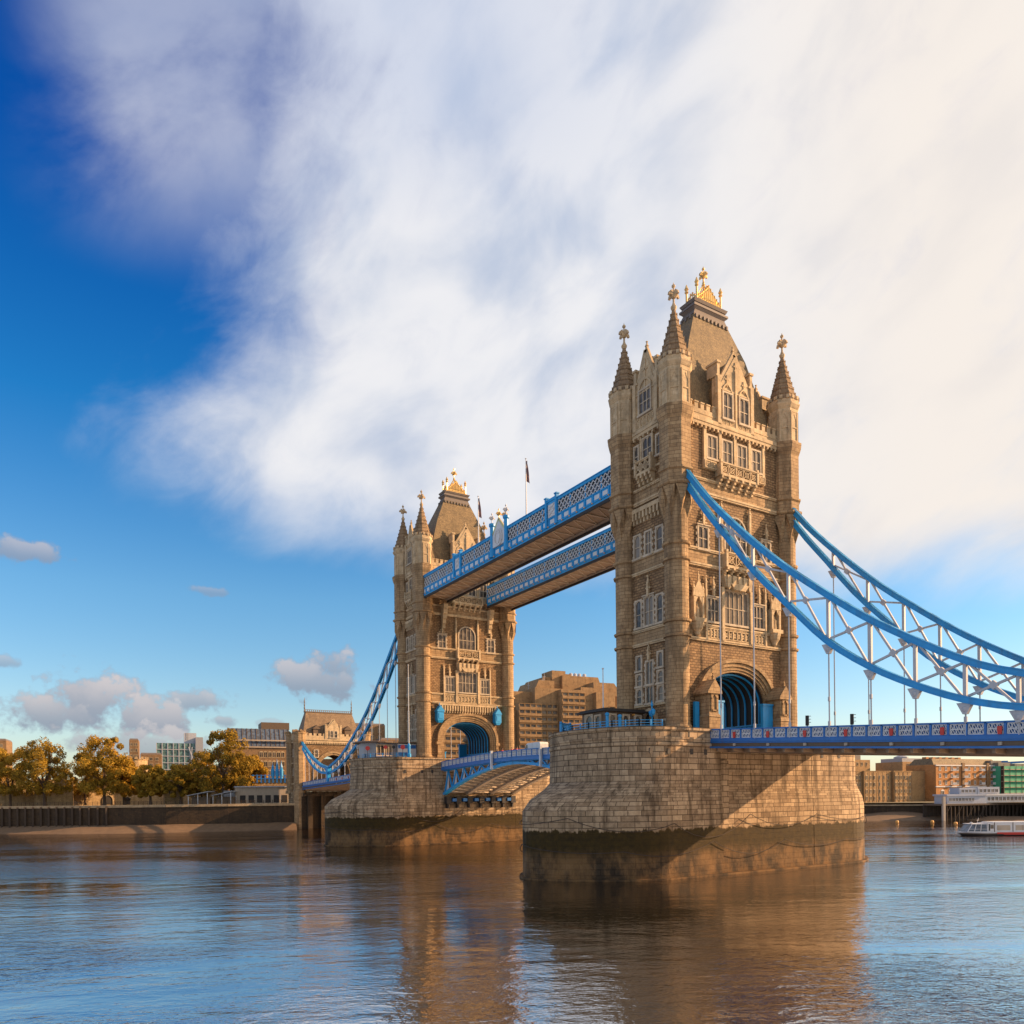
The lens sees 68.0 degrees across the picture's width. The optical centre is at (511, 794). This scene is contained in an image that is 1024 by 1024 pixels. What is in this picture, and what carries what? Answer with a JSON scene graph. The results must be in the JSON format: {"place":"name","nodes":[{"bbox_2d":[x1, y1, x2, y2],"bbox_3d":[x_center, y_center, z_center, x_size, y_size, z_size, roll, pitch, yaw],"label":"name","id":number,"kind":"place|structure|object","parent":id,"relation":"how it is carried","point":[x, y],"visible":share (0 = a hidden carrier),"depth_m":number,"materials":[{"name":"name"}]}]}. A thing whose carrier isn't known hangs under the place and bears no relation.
{"place":"outdoors","nodes":[
{"label":"outdoors","id":0,"kind":"place"},
{"bbox_2d":[0,822,296,833],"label":"foreshore","id":1,"kind":"structure","parent":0,"point":[110,829],"depth_m":244.81,"materials":[{"name":"brown sand"}]},
{"bbox_2d":[0,803,294,826],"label":"quay wall","id":2,"kind":"structure","parent":1,"relation":"on","point":[196,814],"depth_m":247.71,"materials":[{"name":"stone"}]},
{"bbox_2d":[21,800,281,805],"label":"railing","id":3,"kind":"object","parent":2,"relation":"on","point":[161,802],"visible":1,"depth_m":248.02,"materials":[{"name":"metal"}]},
{"bbox_2d":[0,820,1023,1023],"bbox_3d":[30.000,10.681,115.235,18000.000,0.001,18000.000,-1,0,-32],"label":"water","id":4,"kind":"structure","parent":0,"point":[914,922],"depth_m":58.80,"materials":[{"name":"blue liquid"}]},
{"bbox_2d":[302,793,343,828],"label":"bridge pier","id":5,"kind":"structure","parent":4,"relation":"in","point":[313,809],"depth_m":259.39,"materials":[{"name":"brown stone"}]},
{"bbox_2d":[323,757,549,846],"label":"bridge pier","id":6,"kind":"structure","parent":4,"relation":"in","point":[390,801],"depth_m":167.61,"materials":[{"name":"stone"}]},
{"bbox_2d":[353,741,416,757],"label":"control cabin","id":7,"kind":"object","parent":6,"relation":"on","point":[376,746],"visible":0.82,"depth_m":172.26,"materials":[{"name":"grey metal"}]},
{"bbox_2d":[376,744,384,755],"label":"window","id":8,"kind":"structure","parent":7,"relation":"in","point":[379,747],"depth_m":171.19,"materials":[{"name":"beige glass"}]},
{"bbox_2d":[407,665,410,756],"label":"flagpole","id":9,"kind":"object","parent":6,"relation":"on","point":[409,753],"visible":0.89,"depth_m":168.99,"materials":[{"name":"white metal"}]},
{"bbox_2d":[392,469,516,757],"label":"bridge tower","id":10,"kind":"structure","parent":6,"relation":"on","point":[456,655],"depth_m":180.57,"materials":[{"name":"stone"}]},
{"bbox_2d":[301,635,397,782],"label":"suspension chain","id":11,"kind":"object","parent":10,"relation":"hanging from","point":[328,772],"visible":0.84,"depth_m":206.06,"materials":[{"name":"blue paint"}]},
{"bbox_2d":[302,774,349,790],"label":"suspended deck","id":12,"kind":"structure","parent":11,"relation":"hanging from","point":[342,783],"depth_m":239.11,"materials":[{"name":"metal"}]},
{"bbox_2d":[409,674,414,694],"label":"window","id":13,"kind":"structure","parent":10,"relation":"in","point":[412,678],"depth_m":179.10,"materials":[{"name":"grey glass"}]},
{"bbox_2d":[437,633,446,648],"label":"window","id":14,"kind":"structure","parent":10,"relation":"in","point":[442,638],"depth_m":177.01,"materials":[{"name":"beige glass"}]},
{"bbox_2d":[445,676,455,692],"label":"window","id":15,"kind":"structure","parent":10,"relation":"in","point":[449,680],"depth_m":178.05,"materials":[{"name":"beige glass"}]},
{"bbox_2d":[458,627,476,650],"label":"window","id":16,"kind":"structure","parent":10,"relation":"in","point":[466,636],"depth_m":180.46,"materials":[{"name":"grey glass"}]},
{"bbox_2d":[458,671,477,694],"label":"window","id":17,"kind":"structure","parent":10,"relation":"in","point":[467,682],"depth_m":180.55,"materials":[{"name":"grey glass"}]},
{"bbox_2d":[479,584,486,598],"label":"window","id":18,"kind":"structure","parent":10,"relation":"in","point":[482,590],"depth_m":182.88,"materials":[{"name":"grey glass"}]},
{"bbox_2d":[480,678,489,694],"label":"window","id":19,"kind":"structure","parent":10,"relation":"in","point":[484,683],"depth_m":182.99,"materials":[{"name":"beige glass"}]},
{"bbox_2d":[486,638,495,653],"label":"window","id":20,"kind":"structure","parent":10,"relation":"in","point":[490,643],"depth_m":183.89,"materials":[{"name":"beige glass"}]},
{"bbox_2d":[444,796,515,807],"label":"buffer gear","id":21,"kind":"object","parent":6,"relation":"attached to","point":[480,800],"visible":1,"depth_m":174.77,"materials":[{"name":"black metal"}]},
{"bbox_2d":[441,750,549,794],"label":"bascule leaf","id":22,"kind":"object","parent":6,"relation":"attached to","point":[502,774],"visible":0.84,"depth_m":164.83,"materials":[{"name":"metal"}]},
{"bbox_2d":[519,726,868,881],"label":"bridge pier","id":23,"kind":"structure","parent":4,"relation":"in","point":[636,803],"depth_m":98.41,"materials":[{"name":"stone"}]},
{"bbox_2d":[511,747,549,767],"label":"bascule leaf","id":24,"kind":"object","parent":23,"relation":"attached to","point":[529,756],"visible":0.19,"depth_m":139.72,"materials":[{"name":"metal"}]},
{"bbox_2d":[525,742,547,748],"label":"van","id":25,"kind":"object","parent":24,"relation":"on","point":[535,745],"visible":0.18,"depth_m":140.41,"materials":[{"name":"white paint"}]},
{"bbox_2d":[576,708,648,728],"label":"control cabin","id":26,"kind":"object","parent":23,"relation":"on","point":[598,715],"visible":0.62,"depth_m":106.60,"materials":[{"name":"black metal"}]},
{"bbox_2d":[584,714,593,727],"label":"window","id":27,"kind":"structure","parent":26,"relation":"in","point":[589,718],"depth_m":107.68,"materials":[{"name":"glass"}]},
{"bbox_2d":[562,719,662,730],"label":"railing","id":28,"kind":"object","parent":23,"relation":"on","point":[600,724],"visible":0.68,"depth_m":98.36,"materials":[{"name":"metal"}]},
{"bbox_2d":[608,267,801,728],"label":"bridge tower","id":29,"kind":"structure","parent":23,"relation":"on","point":[707,415],"depth_m":110.13,"materials":[{"name":"stone"}]},
{"bbox_2d":[423,465,610,602],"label":"walkway","id":30,"kind":"structure","parent":29,"relation":"attached to","point":[556,521],"depth_m":139.44,"materials":[{"name":"blue metal"}]},
{"bbox_2d":[525,458,529,513],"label":"flagpole","id":31,"kind":"object","parent":30,"relation":"on","point":[526,473],"visible":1,"depth_m":137.27,"materials":[{"name":"white metal"}]},
{"bbox_2d":[486,527,614,610],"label":"walkway","id":32,"kind":"structure","parent":29,"relation":"attached to","point":[589,558],"depth_m":160.59,"materials":[{"name":"blue metal"}]},
{"bbox_2d":[632,444,639,469],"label":"window","id":33,"kind":"structure","parent":29,"relation":"in","point":[636,450],"depth_m":111.23,"materials":[{"name":"grey glass"}]},
{"bbox_2d":[632,533,642,561],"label":"window","id":34,"kind":"structure","parent":29,"relation":"in","point":[637,542],"depth_m":111.18,"materials":[{"name":"grey glass"}]},
{"bbox_2d":[633,599,642,630],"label":"window","id":35,"kind":"structure","parent":29,"relation":"in","point":[638,605],"depth_m":111.15,"materials":[{"name":"grey glass"}]},
{"bbox_2d":[634,655,643,673],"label":"window","id":36,"kind":"structure","parent":29,"relation":"in","point":[638,659],"depth_m":111.10,"materials":[{"name":"grey glass"}]},
{"bbox_2d":[634,673,643,688],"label":"window","id":37,"kind":"structure","parent":29,"relation":"in","point":[638,677],"depth_m":111.12,"materials":[{"name":"grey glass"}]},
{"bbox_2d":[634,688,644,705],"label":"window","id":38,"kind":"structure","parent":29,"relation":"in","point":[640,695],"depth_m":110.99,"materials":[{"name":"grey glass"}]},
{"bbox_2d":[637,383,652,418],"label":"window","id":39,"kind":"structure","parent":29,"relation":"in","point":[644,399],"depth_m":108.92,"materials":[{"name":"grey glass"}]},
{"bbox_2d":[641,433,650,462],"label":"window","id":40,"kind":"structure","parent":29,"relation":"in","point":[646,441],"depth_m":109.40,"materials":[{"name":"grey glass"}]},
{"bbox_2d":[643,528,653,557],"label":"window","id":41,"kind":"structure","parent":29,"relation":"in","point":[648,537],"depth_m":109.08,"materials":[{"name":"grey glass"}]},
{"bbox_2d":[641,592,655,628],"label":"window","id":42,"kind":"structure","parent":29,"relation":"in","point":[649,616],"depth_m":109.11,"materials":[{"name":"grey glass"}]},
{"bbox_2d":[644,685,654,704],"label":"window","id":43,"kind":"structure","parent":29,"relation":"in","point":[649,691],"depth_m":109.11,"materials":[{"name":"grey glass"}]},
{"bbox_2d":[644,659,655,686],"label":"window","id":44,"kind":"structure","parent":29,"relation":"in","point":[649,665],"depth_m":109.11,"materials":[{"name":"grey glass"}]},
{"bbox_2d":[643,708,658,725],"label":"doorway","id":45,"kind":"structure","parent":29,"relation":"in","point":[645,716],"depth_m":109.14,"materials":[{"name":"stone"}]},
{"bbox_2d":[654,432,658,457],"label":"window","id":46,"kind":"structure","parent":29,"relation":"in","point":[656,455],"depth_m":107.42,"materials":[{"name":"beige glass"}]},
{"bbox_2d":[654,523,663,552],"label":"window","id":47,"kind":"structure","parent":29,"relation":"in","point":[659,530],"depth_m":107.26,"materials":[{"name":"grey glass"}]},
{"bbox_2d":[654,592,664,624],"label":"window","id":48,"kind":"structure","parent":29,"relation":"in","point":[659,598],"depth_m":107.25,"materials":[{"name":"grey glass"}]},
{"bbox_2d":[655,650,664,668],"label":"window","id":49,"kind":"structure","parent":29,"relation":"in","point":[660,661],"depth_m":107.31,"materials":[{"name":"grey glass"}]},
{"bbox_2d":[655,668,665,684],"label":"window","id":50,"kind":"structure","parent":29,"relation":"in","point":[660,673],"depth_m":107.23,"materials":[{"name":"grey glass"}]},
{"bbox_2d":[655,684,665,702],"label":"window","id":51,"kind":"structure","parent":29,"relation":"in","point":[661,691],"depth_m":107.21,"materials":[{"name":"grey glass"}]},
{"bbox_2d":[695,522,710,551],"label":"window","id":52,"kind":"structure","parent":29,"relation":"in","point":[702,531],"depth_m":106.95,"materials":[{"name":"beige glass"}]},
{"bbox_2d":[707,433,718,462],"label":"window","id":53,"kind":"structure","parent":29,"relation":"in","point":[712,441],"depth_m":108.05,"materials":[{"name":"beige glass"}]},
{"bbox_2d":[708,595,719,624],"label":"window","id":54,"kind":"structure","parent":29,"relation":"in","point":[713,601],"depth_m":108.00,"materials":[{"name":"beige glass"}]},
{"bbox_2d":[721,390,734,422],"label":"window","id":55,"kind":"structure","parent":29,"relation":"in","point":[727,398],"depth_m":109.16,"materials":[{"name":"beige glass"}]},
{"bbox_2d":[722,438,733,464],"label":"window","id":56,"kind":"structure","parent":29,"relation":"in","point":[727,446],"depth_m":109.78,"materials":[{"name":"beige glass"}]},
{"bbox_2d":[723,517,746,554],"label":"window","id":57,"kind":"structure","parent":29,"relation":"in","point":[743,544],"depth_m":110.80,"materials":[{"name":"beige glass"}]},
{"bbox_2d":[725,589,749,628],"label":"window","id":58,"kind":"structure","parent":29,"relation":"in","point":[736,603],"depth_m":110.58,"materials":[{"name":"beige glass"}]},
{"bbox_2d":[737,443,747,468],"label":"window","id":59,"kind":"structure","parent":29,"relation":"in","point":[741,449],"depth_m":111.21,"materials":[{"name":"beige glass"}]},
{"bbox_2d":[737,396,750,428],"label":"window","id":60,"kind":"structure","parent":29,"relation":"in","point":[743,404],"depth_m":110.99,"materials":[{"name":"beige glass"}]},
{"bbox_2d":[751,448,762,475],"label":"window","id":61,"kind":"structure","parent":29,"relation":"in","point":[756,458],"depth_m":112.98,"materials":[{"name":"beige glass"}]},
{"bbox_2d":[754,603,764,631],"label":"window","id":62,"kind":"structure","parent":29,"relation":"in","point":[759,609],"depth_m":113.04,"materials":[{"name":"beige glass"}]},
{"bbox_2d":[759,538,772,565],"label":"window","id":63,"kind":"structure","parent":29,"relation":"in","point":[767,544],"depth_m":113.93,"materials":[{"name":"beige glass"}]},
{"bbox_2d":[686,469,1023,737],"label":"suspension chain","id":64,"kind":"object","parent":29,"relation":"hanging from","point":[695,488],"visible":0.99,"depth_m":82.68,"materials":[{"name":"blue paint"}]},
{"bbox_2d":[710,720,1023,756],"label":"suspended deck","id":65,"kind":"structure","parent":64,"relation":"hanging from","point":[993,738],"depth_m":80.41,"materials":[{"name":"metal"}]},
{"bbox_2d":[793,508,1023,724],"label":"suspension chain","id":66,"kind":"object","parent":29,"relation":"hanging from","point":[870,607],"visible":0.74,"depth_m":100.37,"materials":[{"name":"blue paint"}]},
{"bbox_2d":[864,804,965,815],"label":"quay wall","id":67,"kind":"structure","parent":4,"relation":"in","point":[917,808],"depth_m":284.49,"materials":[{"name":"brown stone"}]},
{"bbox_2d":[923,787,1023,820],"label":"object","id":68,"kind":"object","parent":4,"relation":"in","point":[984,801],"visible":0.87,"depth_m":273.98,"materials":[{"name":"white paint"}]},
{"bbox_2d":[957,818,1023,835],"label":"river boat","id":69,"kind":"object","parent":4,"relation":"on","point":[999,828],"visible":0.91,"depth_m":178.36,"materials":[{"name":"white metal"}]},
{"bbox_2d":[0,0,1023,791],"label":"sky","id":70,"kind":"structure","parent":0,"point":[273,273],"materials":[{"name":"blue"}]},
{"bbox_2d":[868,801,933,802],"bbox_3d":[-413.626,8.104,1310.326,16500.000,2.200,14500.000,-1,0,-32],"label":"ground","id":71,"kind":"structure","parent":0,"point":[906,802],"depth_m":295.52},
{"bbox_2d":[0,739,12,774],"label":"city building","id":72,"kind":"structure","parent":71,"relation":"on","point":[5,744],"depth_m":335.60,"materials":[{"name":"brown brick"}]},
{"bbox_2d":[0,748,37,805],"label":"plane tree","id":73,"kind":"object","parent":71,"relation":"on","point":[8,760],"visible":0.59,"depth_m":278.10,"materials":[{"name":"yellow plant"}]},
{"bbox_2d":[34,778,46,805],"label":"castle tower","id":74,"kind":"structure","parent":71,"relation":"on","point":[38,798],"depth_m":285.88,"materials":[{"name":"stone"}]},
{"bbox_2d":[11,736,75,805],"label":"plane tree","id":75,"kind":"object","parent":71,"relation":"on","point":[35,757],"visible":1,"depth_m":273.94,"materials":[{"name":"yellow plant"}]},
{"bbox_2d":[47,777,73,805],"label":"castle tower","id":76,"kind":"structure","parent":71,"relation":"on","point":[67,797],"depth_m":286.53,"materials":[{"name":"stone"}]},
{"bbox_2d":[58,751,106,804],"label":"plane tree","id":77,"kind":"object","parent":71,"relation":"on","point":[99,791],"visible":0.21,"depth_m":295.26,"materials":[{"name":"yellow plant"}]},
{"bbox_2d":[0,790,200,805],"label":"castle wall","id":78,"kind":"structure","parent":71,"relation":"on","point":[112,799],"depth_m":301.20,"materials":[{"name":"stone"}]},
{"bbox_2d":[69,734,132,804],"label":"plane tree","id":79,"kind":"object","parent":71,"relation":"on","point":[88,766],"visible":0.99,"depth_m":276.73,"materials":[{"name":"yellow plant"}]},
{"bbox_2d":[101,760,137,804],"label":"plane tree","id":80,"kind":"object","parent":71,"relation":"on","point":[133,790],"visible":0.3,"depth_m":286.16,"materials":[{"name":"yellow plant"}]},
{"bbox_2d":[129,738,139,758],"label":"city building","id":81,"kind":"structure","parent":71,"relation":"on","point":[134,747],"depth_m":390.97,"materials":[{"name":"brown brick"}]},
{"bbox_2d":[131,756,148,790],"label":"castle tower","id":82,"kind":"structure","parent":71,"relation":"on","point":[141,760],"depth_m":327.28,"materials":[{"name":"stone"}]},
{"bbox_2d":[131,764,166,804],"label":"plane tree","id":83,"kind":"object","parent":71,"relation":"on","point":[150,780],"visible":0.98,"depth_m":275.40,"materials":[{"name":"green plant"}]},
{"bbox_2d":[140,753,161,769],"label":"city building","id":84,"kind":"structure","parent":71,"relation":"on","point":[154,759],"depth_m":382.42,"materials":[{"name":"beige concrete"}]},
{"bbox_2d":[163,780,182,804],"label":"castle tower","id":85,"kind":"structure","parent":71,"relation":"on","point":[167,798],"depth_m":285.79,"materials":[{"name":"stone"}]},
{"bbox_2d":[156,733,202,770],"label":"office building","id":86,"kind":"structure","parent":71,"relation":"on","point":[178,753],"depth_m":424.95,"materials":[{"name":"grey glass"}]},
{"bbox_2d":[162,763,198,803],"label":"plane tree","id":87,"kind":"object","parent":71,"relation":"on","point":[183,779],"visible":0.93,"depth_m":277.60,"materials":[{"name":"green plant"}]},
{"bbox_2d":[186,759,213,797],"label":"plane tree","id":88,"kind":"object","parent":71,"relation":"on","point":[199,791],"visible":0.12,"depth_m":287.00,"materials":[{"name":"green plant"}]},
{"bbox_2d":[187,791,214,803],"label":"pavilion","id":89,"kind":"structure","parent":71,"relation":"on","point":[205,800],"depth_m":269.00,"materials":[{"name":"white paint"}]},
{"bbox_2d":[187,728,259,796],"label":"plane tree","id":90,"kind":"object","parent":71,"relation":"on","point":[227,758],"visible":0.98,"depth_m":274.04,"materials":[{"name":"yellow plant"}]},
{"bbox_2d":[211,791,237,803],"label":"pavilion","id":91,"kind":"structure","parent":71,"relation":"on","point":[218,799],"depth_m":269.00,"materials":[{"name":"white paint"}]},
{"bbox_2d":[226,754,268,790],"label":"plane tree","id":92,"kind":"object","parent":71,"relation":"on","point":[260,769],"visible":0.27,"depth_m":288.37,"materials":[{"name":"yellow plant"}]},
{"bbox_2d":[225,722,288,790],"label":"office building","id":93,"kind":"structure","parent":71,"relation":"on","point":[265,741],"depth_m":316.98,"materials":[{"name":"beige concrete"}]},
{"bbox_2d":[233,786,288,803],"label":"riverside building","id":94,"kind":"structure","parent":71,"relation":"on","point":[267,794],"depth_m":275.63,"materials":[{"name":"beige paint"}]},
{"bbox_2d":[249,775,288,801],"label":"approach viaduct","id":95,"kind":"object","parent":71,"relation":"on","point":[265,781],"visible":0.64,"depth_m":287.71,"materials":[{"name":"metal"}]},
{"bbox_2d":[312,759,339,791],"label":"city building","id":96,"kind":"structure","parent":71,"relation":"on","point":[327,762],"depth_m":336.60,"materials":[{"name":"brown brick"}]},
{"bbox_2d":[285,698,370,828],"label":"gatehouse","id":97,"kind":"object","parent":71,"relation":"on","point":[321,735],"visible":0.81,"depth_m":264.24,"materials":[{"name":"stone"}]},
{"bbox_2d":[355,723,384,740],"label":"city building","id":98,"kind":"structure","parent":71,"relation":"on","point":[374,731],"depth_m":334.27,"materials":[{"name":"brown brick"}]},
{"bbox_2d":[444,670,616,757],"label":"hotel","id":99,"kind":"structure","parent":71,"relation":"on","point":[546,703],"depth_m":353.83,"materials":[{"name":"concrete"}]},
{"bbox_2d":[855,755,869,770],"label":"warehouse","id":100,"kind":"structure","parent":71,"relation":"on","point":[862,765],"depth_m":334.42,"materials":[{"name":"beige brick"}]},
{"bbox_2d":[855,771,924,804],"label":"warehouse","id":101,"kind":"structure","parent":71,"relation":"on","point":[890,786],"depth_m":307.28,"materials":[{"name":"beige brick"}]},
{"bbox_2d":[875,756,921,770],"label":"apartment block","id":102,"kind":"structure","parent":71,"relation":"on","point":[898,763],"depth_m":336.18,"materials":[{"name":"beige brick"}]},
{"bbox_2d":[906,757,995,803],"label":"apartment block","id":103,"kind":"structure","parent":71,"relation":"on","point":[943,775],"depth_m":318.92,"materials":[{"name":"orange brick"}]},
{"bbox_2d":[986,761,1023,793],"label":"scaffolded building","id":104,"kind":"structure","parent":71,"relation":"on","point":[1009,779],"depth_m":326.64,"materials":[{"name":"green fabric"}]},
{"bbox_2d":[864,811,1023,820],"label":"foreshore","id":105,"kind":"structure","parent":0,"point":[898,816],"depth_m":275.72,"materials":[{"name":"brown sand"}]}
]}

